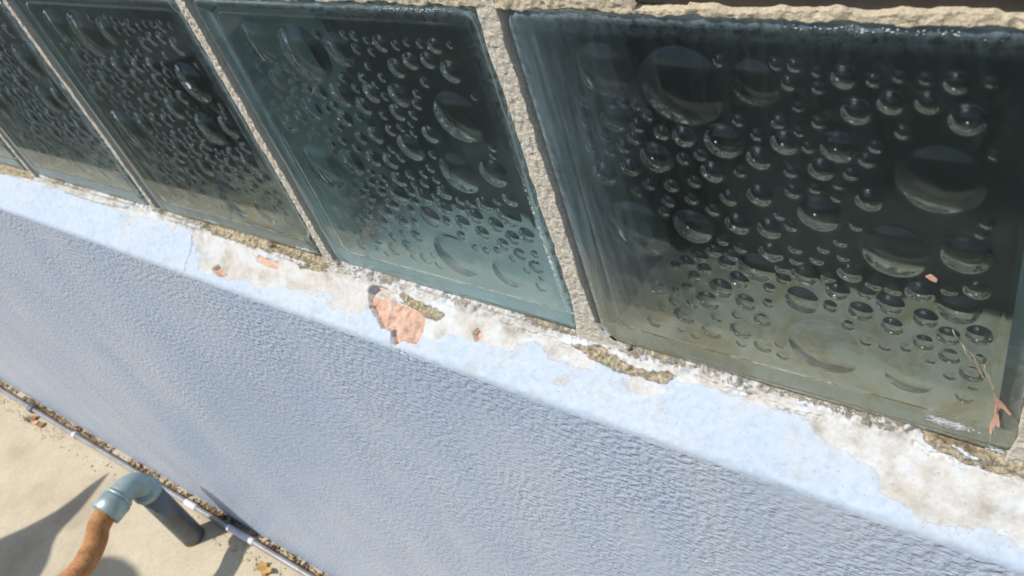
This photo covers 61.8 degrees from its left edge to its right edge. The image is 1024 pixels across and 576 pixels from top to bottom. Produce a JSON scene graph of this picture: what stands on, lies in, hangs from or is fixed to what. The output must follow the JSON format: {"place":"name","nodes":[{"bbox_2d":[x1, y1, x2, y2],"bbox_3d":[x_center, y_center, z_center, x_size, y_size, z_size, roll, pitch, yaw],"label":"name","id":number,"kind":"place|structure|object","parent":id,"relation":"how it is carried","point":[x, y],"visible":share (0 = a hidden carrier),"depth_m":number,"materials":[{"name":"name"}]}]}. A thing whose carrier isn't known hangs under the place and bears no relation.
{"place":"outdoors","nodes":[
{"label":"outdoors","id":0,"kind":"place"},
{"bbox_2d":[0,380,328,575],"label":"pavement","id":1,"kind":"structure","parent":0,"point":[51,491],"depth_m":1.51,"materials":[{"name":"beige concrete"}]},
{"bbox_2d":[29,415,36,420],"bbox_3d":[-0.979,0.266,1.745,0.015,0.003,0.015,15,53,34],"label":"dry leaf","id":2,"kind":"object","parent":1,"relation":"on","point":[31,418],"visible":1,"depth_m":1.75,"materials":[{"name":"plant"}]},
{"bbox_2d":[58,472,204,575],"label":"water pipe","id":3,"kind":"object","parent":1,"relation":"on","point":[112,504],"visible":0.98,"depth_m":1.27,"materials":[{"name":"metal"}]},
{"bbox_2d":[0,396,285,574],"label":"sand grit","id":4,"kind":"object","parent":1,"relation":"on","point":[122,476],"visible":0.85,"depth_m":1.59,"materials":[{"name":"brown sand"}]},
{"bbox_2d":[0,387,314,575],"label":"conduit","id":5,"kind":"object","parent":1,"relation":"on","point":[230,528],"visible":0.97,"depth_m":1.46,"materials":[{"name":"grey metal"}]},
{"bbox_2d":[0,382,326,575],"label":"dry litter","id":6,"kind":"object","parent":1,"relation":"on","point":[220,515],"visible":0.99,"depth_m":1.51,"materials":[{"name":"brown plant"}]},
{"bbox_2d":[256,561,271,575],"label":"yellow leaf","id":7,"kind":"object","parent":1,"relation":"on","point":[262,568],"visible":1,"depth_m":1.32,"materials":[{"name":"plant"}]},
{"bbox_2d":[0,163,1023,575],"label":"house wall","id":8,"kind":"structure","parent":1,"relation":"on","point":[330,419],"depth_m":0.58,"materials":[{"name":"paint"}]},
{"bbox_2d":[0,0,1023,463],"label":"glass block window","id":9,"kind":"structure","parent":8,"relation":"attached to","point":[802,196],"depth_m":0.35,"materials":[{"name":"glass"}]},
{"bbox_2d":[925,274,937,281],"bbox_3d":[0.145,-0.004,0.296,0.004,0.003,0.001,15,53,34],"label":"seed scrap","id":10,"kind":"object","parent":9,"relation":"attached to","point":[931,277],"visible":1,"depth_m":0.30,"materials":[{"name":"pink plant"}]},
{"bbox_2d":[952,329,1011,445],"bbox_3d":[0.175,0.040,0.321,0.023,0.062,0.003,15,53,34],"label":"dead leaf","id":11,"kind":"object","parent":9,"relation":"attached to","point":[995,420],"visible":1,"depth_m":0.32,"materials":[{"name":"brown plant"}]}
]}

